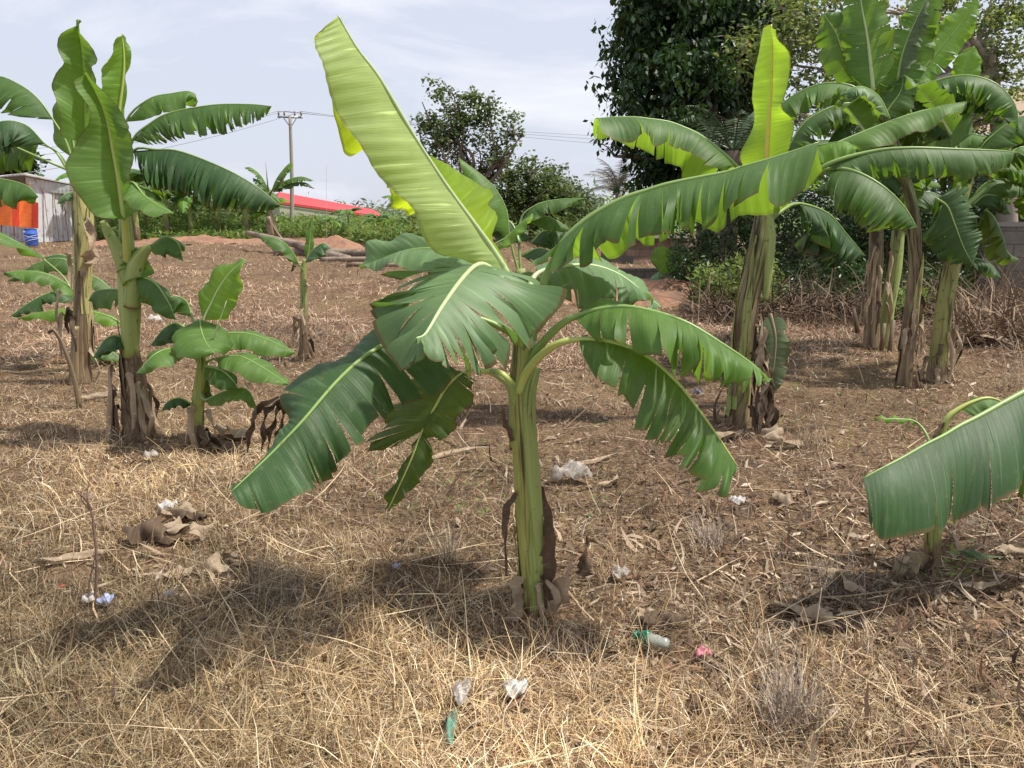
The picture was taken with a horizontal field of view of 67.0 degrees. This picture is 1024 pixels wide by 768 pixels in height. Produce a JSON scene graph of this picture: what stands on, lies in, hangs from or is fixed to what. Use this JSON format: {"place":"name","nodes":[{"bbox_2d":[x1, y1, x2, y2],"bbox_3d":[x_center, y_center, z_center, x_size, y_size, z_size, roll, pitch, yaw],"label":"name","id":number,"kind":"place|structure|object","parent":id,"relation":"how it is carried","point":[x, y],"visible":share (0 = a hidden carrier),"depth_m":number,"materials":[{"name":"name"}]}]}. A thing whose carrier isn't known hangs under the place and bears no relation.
{"place":"outdoors","nodes":[
{"label":"outdoors","id":0,"kind":"place"},
{"bbox_2d":[0,220,1023,767],"bbox_3d":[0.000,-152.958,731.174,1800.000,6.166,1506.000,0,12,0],"label":"ground","id":1,"kind":"structure","parent":0,"point":[472,434],"depth_m":4.67,"materials":[{"name":"red soil"}]},
{"bbox_2d":[0,152,51,176],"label":"tree","id":2,"kind":"object","parent":1,"relation":"on","point":[35,166],"visible":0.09,"depth_m":46.34,"materials":[{"name":"green plant"}]},
{"bbox_2d":[23,229,38,245],"bbox_3d":[-21.386,-6.527,34.391,0.569,0.740,0.571,0,12,0],"label":"blue drum","id":3,"kind":"object","parent":1,"relation":"on","point":[31,237],"visible":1,"depth_m":34.21,"materials":[{"name":"plastic"}]},
{"bbox_2d":[0,173,72,241],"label":"metal shed","id":4,"kind":"structure","parent":1,"relation":"on","point":[54,221],"depth_m":37.95,"materials":[{"name":"metal"}]},
{"bbox_2d":[0,200,37,227],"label":"tarpaulin","id":5,"kind":"object","parent":4,"relation":"hanging from","point":[25,214],"visible":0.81,"depth_m":36.12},
{"bbox_2d":[0,633,87,708],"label":"dry grass clump","id":6,"kind":"object","parent":1,"relation":"on","point":[30,677],"visible":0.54,"depth_m":2.52,"materials":[{"name":"plant"}]},
{"bbox_2d":[0,76,100,384],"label":"banana plant","id":7,"kind":"object","parent":1,"relation":"on","point":[20,141],"visible":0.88,"depth_m":7.08,"materials":[{"name":"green plant"}]},
{"bbox_2d":[0,232,119,362],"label":"banana plant","id":8,"kind":"object","parent":1,"relation":"on","point":[36,273],"visible":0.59,"depth_m":8.11,"materials":[{"name":"green plant"}]},
{"bbox_2d":[47,328,81,408],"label":"dead stalk","id":9,"kind":"object","parent":1,"relation":"on","point":[72,373],"visible":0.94,"depth_m":6.31,"materials":[{"name":"plant"}]},
{"bbox_2d":[21,583,108,626],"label":"dry grass clump","id":10,"kind":"object","parent":1,"relation":"on","point":[68,605],"visible":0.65,"depth_m":3.05,"materials":[{"name":"plant"}]},
{"bbox_2d":[57,187,97,240],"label":"banana plant","id":11,"kind":"object","parent":1,"relation":"on","point":[68,196],"visible":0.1,"depth_m":37.70,"materials":[{"name":"green plant"}]},
{"bbox_2d":[40,549,118,560],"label":"dry banana leaf","id":12,"kind":"object","parent":1,"relation":"on","point":[85,554],"visible":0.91,"depth_m":3.49,"materials":[{"name":"plant"}]},
{"bbox_2d":[69,479,97,607],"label":"dead twig","id":13,"kind":"object","parent":1,"relation":"on","point":[89,507],"visible":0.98,"depth_m":3.04,"materials":[{"name":"wood"}]},
{"bbox_2d":[130,170,172,239],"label":"banana plant","id":14,"kind":"object","parent":1,"relation":"on","point":[136,176],"visible":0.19,"depth_m":39.68,"materials":[{"name":"green plant"}]},
{"bbox_2d":[121,516,186,544],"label":"dry banana leaf","id":15,"kind":"object","parent":1,"relation":"on","point":[143,531],"visible":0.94,"depth_m":3.65,"materials":[{"name":"plant"}]},
{"bbox_2d":[52,19,280,442],"bbox_3d":[-2.270,-0.892,5.095,1.636,2.938,0.646,3,12,12],"label":"banana plant","id":16,"kind":"object","parent":1,"relation":"on","point":[95,126],"visible":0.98,"depth_m":4.96,"materials":[{"name":"green plant"}]},
{"bbox_2d":[145,181,197,233],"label":"banana plant","id":17,"kind":"object","parent":1,"relation":"on","point":[160,196],"visible":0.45,"depth_m":41.72,"materials":[{"name":"green plant"}]},
{"bbox_2d":[163,516,190,534],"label":"dry banana leaf","id":18,"kind":"object","parent":1,"relation":"on","point":[176,525],"visible":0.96,"depth_m":3.71,"materials":[{"name":"plant"}]},
{"bbox_2d":[158,564,195,578],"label":"dry banana leaf","id":19,"kind":"object","parent":1,"relation":"on","point":[180,568],"visible":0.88,"depth_m":3.31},
{"bbox_2d":[159,500,196,520],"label":"dry banana leaf","id":20,"kind":"object","parent":1,"relation":"on","point":[185,505],"visible":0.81,"depth_m":3.91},
{"bbox_2d":[137,234,229,242],"bbox_3d":[-16.272,-7.358,39.325,6.400,0.484,4.000,0,12,0],"label":"soil mound","id":21,"kind":"object","parent":1,"relation":"on","point":[202,238],"visible":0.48,"depth_m":38.56,"materials":[{"name":"soil"}]},
{"bbox_2d":[165,188,210,233],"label":"banana plant","id":22,"kind":"object","parent":1,"relation":"on","point":[182,205],"visible":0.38,"depth_m":41.70,"materials":[{"name":"green plant"}]},
{"bbox_2d":[171,507,207,521],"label":"dry banana leaf","id":23,"kind":"object","parent":1,"relation":"on","point":[182,513],"visible":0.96,"depth_m":3.87,"materials":[{"name":"plant"}]},
{"bbox_2d":[187,521,218,540],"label":"dry banana leaf","id":24,"kind":"object","parent":1,"relation":"on","point":[199,531],"visible":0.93,"depth_m":3.70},
{"bbox_2d":[200,552,229,578],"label":"dry banana leaf","id":25,"kind":"object","parent":1,"relation":"on","point":[214,567],"visible":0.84,"depth_m":3.31,"materials":[{"name":"plant"}]},
{"bbox_2d":[136,259,295,446],"bbox_3d":[-1.946,-0.152,5.174,1.012,1.345,0.615,0,12,0],"label":"banana plant","id":26,"kind":"object","parent":1,"relation":"on","point":[199,341],"visible":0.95,"depth_m":5.14,"materials":[{"name":"green plant"}]},
{"bbox_2d":[200,436,240,450],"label":"dry banana leaf","id":27,"kind":"object","parent":1,"relation":"on","point":[228,445],"visible":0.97,"depth_m":5.17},
{"bbox_2d":[215,423,256,437],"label":"dry banana leaf","id":28,"kind":"object","parent":1,"relation":"on","point":[236,433],"visible":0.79,"depth_m":5.48,"materials":[{"name":"plant"}]},
{"bbox_2d":[185,238,305,244],"bbox_3d":[-12.698,-7.101,38.357,6.000,0.426,4.000,0,12,0],"label":"soil mound","id":29,"kind":"object","parent":1,"relation":"on","point":[253,241],"visible":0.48,"depth_m":37.23,"materials":[{"name":"soil"}]},
{"bbox_2d":[211,179,279,231],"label":"banana plant","id":30,"kind":"object","parent":1,"relation":"on","point":[245,214],"visible":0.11,"depth_m":42.39,"materials":[{"name":"green plant"}]},
{"bbox_2d":[237,197,289,232],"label":"banana plant","id":31,"kind":"object","parent":1,"relation":"on","point":[265,211],"visible":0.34,"depth_m":43.70,"materials":[{"name":"green plant"}]},
{"bbox_2d":[213,551,316,617],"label":"dry grass clump","id":32,"kind":"object","parent":1,"relation":"on","point":[281,591],"visible":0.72,"depth_m":3.13,"materials":[{"name":"plant"}]},
{"bbox_2d":[245,161,314,237],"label":"banana plant","id":33,"kind":"object","parent":1,"relation":"on","point":[271,225],"visible":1,"depth_m":38.61,"materials":[{"name":"green plant"}]},
{"bbox_2d":[277,111,302,221],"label":"power pole","id":34,"kind":"object","parent":1,"relation":"on","point":[290,124],"visible":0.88,"depth_m":49.92,"materials":[{"name":"concrete"}]},
{"bbox_2d":[0,111,623,176],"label":"power line","id":35,"kind":"object","parent":34,"relation":"attached to","point":[269,121],"visible":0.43,"depth_m":45.92,"materials":[{"name":"metal"}]},
{"bbox_2d":[95,198,493,243],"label":"green weeds","id":36,"kind":"object","parent":1,"relation":"on","point":[357,229],"visible":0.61,"depth_m":43.32,"materials":[{"name":"green plant"}]},
{"bbox_2d":[259,218,330,360],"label":"banana plant","id":37,"kind":"object","parent":1,"relation":"on","point":[306,343],"visible":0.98,"depth_m":8.58,"materials":[{"name":"green plant"}]},
{"bbox_2d":[245,230,351,262],"bbox_3d":[-8.288,-5.245,29.287,0.309,1.084,8.570,-10,15,-40],"label":"felled log","id":38,"kind":"object","parent":1,"relation":"on","point":[296,244],"visible":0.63,"depth_m":28.97,"materials":[{"name":"brown wood"}]},
{"bbox_2d":[273,248,365,256],"bbox_3d":[-6.287,-4.718,28.128,6.306,0.428,0.368,6,13,28],"label":"felled log","id":39,"kind":"object","parent":1,"relation":"on","point":[355,253],"visible":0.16,"depth_m":27.85,"materials":[{"name":"brown wood"}]},
{"bbox_2d":[272,192,379,219],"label":"red roofed building","id":40,"kind":"structure","parent":1,"relation":"on","point":[306,206],"depth_m":79.75,"materials":[{"name":"metal"}]},
{"bbox_2d":[290,235,364,249],"bbox_3d":[-7.523,-5.648,31.509,4.400,0.838,3.000,0,12,0],"label":"soil mound","id":41,"kind":"object","parent":1,"relation":"on","point":[337,241],"visible":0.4,"depth_m":30.96,"materials":[{"name":"soil"}]},
{"bbox_2d":[318,216,346,235],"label":"banana plant","id":42,"kind":"object","parent":1,"relation":"on","point":[337,222],"visible":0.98,"depth_m":41.84,"materials":[{"name":"green plant"}]},
{"bbox_2d":[319,257,365,261],"bbox_3d":[-4.749,-4.066,25.450,3.303,0.255,0.190,2,12,8],"label":"felled log","id":43,"kind":"object","parent":1,"relation":"on","point":[340,259],"visible":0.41,"depth_m":25.51,"materials":[{"name":"brown wood"}]},
{"bbox_2d":[96,183,594,248],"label":"dark weeds","id":44,"kind":"object","parent":1,"relation":"on","point":[568,224],"visible":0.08,"depth_m":46.28,"materials":[{"name":"green plant"}]},
{"bbox_2d":[330,207,362,225],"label":"banana plant","id":45,"kind":"object","parent":1,"relation":"on","point":[343,211],"visible":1,"depth_m":43.76,"materials":[{"name":"green plant"}]},
{"bbox_2d":[364,213,391,224],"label":"banana plant","id":46,"kind":"object","parent":1,"relation":"on","point":[371,216],"visible":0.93,"depth_m":43.76,"materials":[{"name":"green plant"}]},
{"bbox_2d":[420,521,481,566],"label":"dry grass clump","id":47,"kind":"object","parent":1,"relation":"on","point":[445,553],"visible":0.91,"depth_m":3.51,"materials":[{"name":"plant"}]},
{"bbox_2d":[446,708,457,743],"bbox_3d":[-0.178,1.001,2.269,0.031,0.028,0.139,0,12,0],"label":"plastic wrapper","id":48,"kind":"object","parent":1,"relation":"on","point":[451,726],"visible":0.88,"depth_m":2.27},
{"bbox_2d":[454,678,470,704],"bbox_3d":[-0.158,0.970,2.438,0.055,0.037,0.098,0,12,0],"label":"plastic bag","id":49,"kind":"object","parent":1,"relation":"on","point":[460,697],"visible":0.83,"depth_m":2.44,"materials":[{"name":"plastic"}]},
{"bbox_2d":[432,446,501,458],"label":"dry banana leaf","id":50,"kind":"object","parent":1,"relation":"on","point":[449,452],"visible":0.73,"depth_m":5.14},
{"bbox_2d":[409,70,525,188],"bbox_3d":[-1.969,-9.551,33.703,5.173,7.614,2.704,0,12,0],"label":"tree","id":51,"kind":"object","parent":1,"relation":"on","point":[441,142],"visible":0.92,"depth_m":33.17,"materials":[{"name":"green plant"}]},
{"bbox_2d":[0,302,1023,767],"bbox_3d":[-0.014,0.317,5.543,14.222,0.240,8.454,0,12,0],"label":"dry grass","id":52,"kind":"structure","parent":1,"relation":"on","point":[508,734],"depth_m":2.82,"materials":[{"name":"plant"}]},
{"bbox_2d":[0,249,1023,767],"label":"leaf litter","id":53,"kind":"object","parent":1,"relation":"on","point":[790,611],"visible":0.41,"depth_m":3.21,"materials":[{"name":"plant"}]},
{"bbox_2d":[0,236,1023,373],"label":"dry stubble","id":54,"kind":"object","parent":1,"relation":"on","point":[557,355],"visible":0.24,"depth_m":10.97,"materials":[{"name":"plant"}]},
{"bbox_2d":[0,311,1023,767],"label":"fallen stalks","id":55,"kind":"object","parent":1,"relation":"on","point":[214,649],"visible":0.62,"depth_m":2.72,"materials":[{"name":"plant"}]},
{"bbox_2d":[503,676,527,697],"bbox_3d":[0.012,0.955,2.441,0.079,0.038,0.066,0,12,0],"label":"plastic bag","id":56,"kind":"object","parent":1,"relation":"on","point":[516,686],"visible":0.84,"depth_m":2.44,"materials":[{"name":"plastic"}]},
{"bbox_2d":[458,157,583,281],"bbox_3d":[0.173,-0.749,6.098,0.876,2.012,0.819,-10,16,-41],"label":"banana plant","id":57,"kind":"object","parent":1,"relation":"on","point":[507,232],"visible":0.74,"depth_m":6.02,"materials":[{"name":"green plant"}]},
{"bbox_2d":[231,15,821,628],"bbox_3d":[0.073,-0.052,2.697,2.047,2.144,1.032,0,12,0],"label":"banana plant","id":58,"kind":"object","parent":1,"relation":"on","point":[453,251],"visible":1,"depth_m":2.54,"materials":[{"name":"green plant"}]},
{"bbox_2d":[492,149,601,241],"bbox_3d":[1.441,-9.355,39.015,6.697,4.758,4.160,0,12,0],"label":"tree","id":59,"kind":"object","parent":1,"relation":"on","point":[523,200],"visible":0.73,"depth_m":38.39,"materials":[{"name":"green plant"}]},
{"bbox_2d":[171,178,937,222],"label":"bushes","id":60,"kind":"object","parent":1,"relation":"on","point":[397,211],"visible":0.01,"depth_m":96.46,"materials":[{"name":"green plant"}]},
{"bbox_2d":[517,157,602,225],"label":"tree","id":61,"kind":"object","parent":1,"relation":"on","point":[593,203],"visible":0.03,"depth_m":53.09,"materials":[{"name":"green plant"}]},
{"bbox_2d":[550,459,592,480],"bbox_3d":[0.346,0.502,4.515,0.245,0.107,0.111,0,12,0],"label":"plastic bag","id":62,"kind":"object","parent":1,"relation":"on","point":[578,469],"visible":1,"depth_m":4.49,"materials":[{"name":"plastic"}]},
{"bbox_2d":[584,158,637,198],"bbox_3d":[4.095,-6.579,29.216,2.894,3.758,2.496,0,12,0],"label":"palm tree","id":63,"kind":"object","parent":1,"relation":"on","point":[615,180],"visible":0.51,"depth_m":28.82,"materials":[{"name":"grey plant"}]},
{"bbox_2d":[612,565,628,577],"bbox_3d":[0.465,0.798,3.312,0.073,0.036,0.072,0,12,0],"label":"plastic bag","id":64,"kind":"object","parent":1,"relation":"on","point":[624,570],"visible":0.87,"depth_m":3.30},
{"bbox_2d":[564,278,693,307],"bbox_3d":[2.462,-1.774,14.951,4.400,0.560,2.000,0,12,0],"label":"soil mound","id":65,"kind":"object","parent":1,"relation":"on","point":[651,285],"visible":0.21,"depth_m":14.40,"materials":[{"name":"soil"}]},
{"bbox_2d":[601,235,689,263],"bbox_3d":[4.609,-4.632,27.019,2.265,1.147,2.480,-6,13,-26],"label":"block hut","id":66,"kind":"object","parent":1,"relation":"on","point":[637,252],"visible":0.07,"depth_m":25.93,"materials":[{"name":"concrete"}]},
{"bbox_2d":[633,630,669,648],"bbox_3d":[0.499,0.916,2.773,0.131,0.062,0.064,6,13,27],"label":"plastic bottle","id":67,"kind":"object","parent":1,"relation":"on","point":[662,642],"visible":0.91,"depth_m":2.75,"materials":[{"name":"white"}]},
{"bbox_2d":[283,351,1023,586],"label":"sprouting herbs","id":68,"kind":"object","parent":1,"relation":"on","point":[936,571],"visible":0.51,"depth_m":4.15,"materials":[{"name":"green plant"}]},
{"bbox_2d":[591,268,739,278],"bbox_3d":[3.930,-2.687,19.739,3.934,0.537,0.250,-1,12,-7],"label":"masonry","id":69,"kind":"object","parent":1,"relation":"on","point":[641,272],"depth_m":19.51,"materials":[{"name":"brick"}]},
{"bbox_2d":[644,608,688,630],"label":"dry banana leaf","id":70,"kind":"object","parent":1,"relation":"on","point":[666,617],"visible":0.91,"depth_m":2.91,"materials":[{"name":"plant"}]},
{"bbox_2d":[649,246,690,281],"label":"banana plant","id":71,"kind":"object","parent":1,"relation":"on","point":[658,257],"visible":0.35,"depth_m":15.60,"materials":[{"name":"green plant"}]},
{"bbox_2d":[685,693,709,720],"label":"dry banana leaf","id":72,"kind":"object","parent":1,"relation":"on","point":[696,702],"visible":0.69,"depth_m":2.40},
{"bbox_2d":[696,645,711,657],"bbox_3d":[0.669,0.930,2.700,0.057,0.029,0.048,0,12,0],"label":"plastic wrapper","id":73,"kind":"object","parent":1,"relation":"on","point":[702,650],"visible":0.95,"depth_m":2.69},
{"bbox_2d":[582,0,838,263],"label":"tree","id":74,"kind":"object","parent":1,"relation":"on","point":[667,50],"visible":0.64,"depth_m":16.99,"materials":[{"name":"green plant"}]},
{"bbox_2d":[677,510,753,552],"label":"dry grass clump","id":75,"kind":"object","parent":1,"relation":"on","point":[713,536],"visible":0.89,"depth_m":3.65,"materials":[{"name":"plant"}]},
{"bbox_2d":[640,105,815,279],"bbox_3d":[4.237,-3.607,15.539,3.069,3.924,3.394,-6,13,-28],"label":"palm tree","id":76,"kind":"object","parent":1,"relation":"on","point":[739,135],"visible":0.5,"depth_m":15.23,"materials":[{"name":"dark green palm leaf"},{"name":"grey brown bark"}]},
{"bbox_2d":[716,429,741,440],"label":"dry banana leaf","id":77,"kind":"object","parent":1,"relation":"on","point":[728,434],"visible":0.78,"depth_m":5.48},
{"bbox_2d":[726,621,790,670],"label":"dry grass clump","id":78,"kind":"object","parent":1,"relation":"on","point":[769,647],"visible":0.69,"depth_m":2.72,"materials":[{"name":"plant"}]},
{"bbox_2d":[761,423,783,440],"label":"dry banana leaf","id":79,"kind":"object","parent":1,"relation":"on","point":[770,431],"visible":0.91,"depth_m":5.49,"materials":[{"name":"plant"}]},
{"bbox_2d":[692,631,861,754],"bbox_3d":[0.809,0.916,2.359,0.481,0.288,0.482,6,13,27],"label":"dry grass clump","id":80,"kind":"object","parent":1,"relation":"on","point":[791,703],"visible":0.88,"depth_m":2.34,"materials":[{"name":"plant"}]},
{"bbox_2d":[772,491,797,505],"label":"dry banana leaf","id":81,"kind":"object","parent":1,"relation":"on","point":[784,499],"visible":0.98,"depth_m":4.16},
{"bbox_2d":[766,439,804,445],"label":"dry banana leaf","id":82,"kind":"object","parent":1,"relation":"on","point":[792,441],"visible":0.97,"depth_m":5.32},
{"bbox_2d":[593,24,1016,431],"bbox_3d":[2.009,-1.017,5.675,2.866,3.044,1.279,0,12,0],"label":"banana plant","id":83,"kind":"object","parent":1,"relation":"on","point":[865,195],"visible":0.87,"depth_m":5.42,"materials":[{"name":"green plant"}]},
{"bbox_2d":[774,600,839,626],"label":"dry banana leaf","id":84,"kind":"object","parent":1,"relation":"on","point":[824,615],"visible":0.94,"depth_m":2.99,"materials":[{"name":"plant"}]},
{"bbox_2d":[781,416,835,452],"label":"dry grass clump","id":85,"kind":"object","parent":1,"relation":"on","point":[809,438],"visible":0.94,"depth_m":5.34,"materials":[{"name":"plant"}]},
{"bbox_2d":[685,190,935,321],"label":"bright undergrowth","id":86,"kind":"object","parent":1,"relation":"on","point":[900,300],"visible":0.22,"depth_m":12.78,"materials":[{"name":"green plant"}]},
{"bbox_2d":[654,245,1023,330],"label":"brushwood","id":87,"kind":"object","parent":1,"relation":"on","point":[849,301],"visible":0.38,"depth_m":12.04,"materials":[{"name":"plant"}]},
{"bbox_2d":[663,100,1023,312],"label":"undergrowth","id":88,"kind":"object","parent":1,"relation":"on","point":[855,233],"visible":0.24,"depth_m":14.61,"materials":[{"name":"green plant"}]},
{"bbox_2d":[791,540,896,610],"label":"dry grass clump","id":89,"kind":"object","parent":1,"relation":"on","point":[836,584],"visible":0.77,"depth_m":3.23,"materials":[{"name":"plant"}]},
{"bbox_2d":[827,568,864,591],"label":"dry banana leaf","id":90,"kind":"object","parent":1,"relation":"on","point":[848,585],"visible":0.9,"depth_m":3.18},
{"bbox_2d":[713,0,1023,226],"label":"tree","id":91,"kind":"object","parent":1,"relation":"on","point":[988,50],"visible":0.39,"depth_m":13.98,"materials":[{"name":"green plant"}]},
{"bbox_2d":[776,237,982,285],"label":"block wall","id":92,"kind":"structure","parent":1,"relation":"on","point":[978,250],"depth_m":15.94,"materials":[{"name":"concrete"}]},
{"bbox_2d":[781,0,1021,388],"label":"banana plant","id":93,"kind":"object","parent":1,"relation":"on","point":[867,89],"visible":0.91,"depth_m":6.87,"materials":[{"name":"green plant"}]},
{"bbox_2d":[804,123,1006,351],"bbox_3d":[4.221,-1.802,9.225,2.431,2.916,2.293,0,12,0],"label":"banana plant","id":94,"kind":"object","parent":1,"relation":"on","point":[878,322],"visible":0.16,"depth_m":9.16,"materials":[{"name":"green plant"}]},
{"bbox_2d":[873,397,1000,577],"bbox_3d":[1.878,0.451,3.355,0.575,0.813,0.246,0,12,0],"label":"banana plant","id":95,"kind":"object","parent":1,"relation":"on","point":[973,406],"visible":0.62,"depth_m":3.36,"materials":[{"name":"green plant"}]},
{"bbox_2d":[909,717,974,767],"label":"dry grass clump","id":96,"kind":"object","parent":1,"relation":"on","point":[948,746],"visible":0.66,"depth_m":2.22,"materials":[{"name":"plant"}]},
{"bbox_2d":[862,389,1023,539],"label":"banana leaf","id":97,"kind":"object","parent":1,"relation":"on","point":[900,491],"visible":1,"depth_m":2.87,"materials":[{"name":"green plant"}]},
{"bbox_2d":[866,111,1023,384],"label":"banana plant","id":98,"kind":"object","parent":1,"relation":"on","point":[948,227],"visible":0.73,"depth_m":7.27,"materials":[{"name":"green plant"}]},
{"bbox_2d":[895,236,1023,354],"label":"brushwood","id":99,"kind":"object","parent":1,"relation":"on","point":[1006,319],"visible":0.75,"depth_m":10.03,"materials":[{"name":"plant"}]},
{"bbox_2d":[942,579,1000,588],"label":"dry banana leaf","id":100,"kind":"object","parent":1,"relation":"on","point":[979,585],"visible":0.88,"depth_m":3.20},
{"bbox_2d":[958,548,1002,560],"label":"dry banana leaf","id":101,"kind":"object","parent":1,"relation":"on","point":[970,552],"visible":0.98,"depth_m":3.47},
{"bbox_2d":[955,334,1009,343],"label":"dry banana leaf","id":102,"kind":"object","parent":1,"relation":"on","point":[999,337],"visible":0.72,"depth_m":9.71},
{"bbox_2d":[948,88,1023,209],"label":"tiled house","id":103,"kind":"structure","parent":1,"relation":"on","point":[1019,105],"depth_m":26.58,"materials":[{"name":"beige tile"}]},
{"bbox_2d":[979,222,1023,299],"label":"block wall","id":104,"kind":"structure","parent":1,"relation":"on","point":[1014,241],"depth_m":13.61,"materials":[{"name":"concrete"}]},
{"bbox_2d":[991,327,1023,391],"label":"dry grass clump","id":105,"kind":"object","parent":1,"relation":"on","point":[1020,378],"visible":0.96,"depth_m":7.20,"materials":[{"name":"plant"}]},
{"bbox_2d":[994,543,1023,556],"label":"dry banana leaf","id":106,"kind":"object","parent":1,"relation":"on","point":[1010,547],"visible":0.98,"depth_m":3.53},
{"bbox_2d":[0,0,1023,217],"label":"sky","id":107,"kind":"structure","parent":0,"point":[537,56],"materials":[{"name":"white"}]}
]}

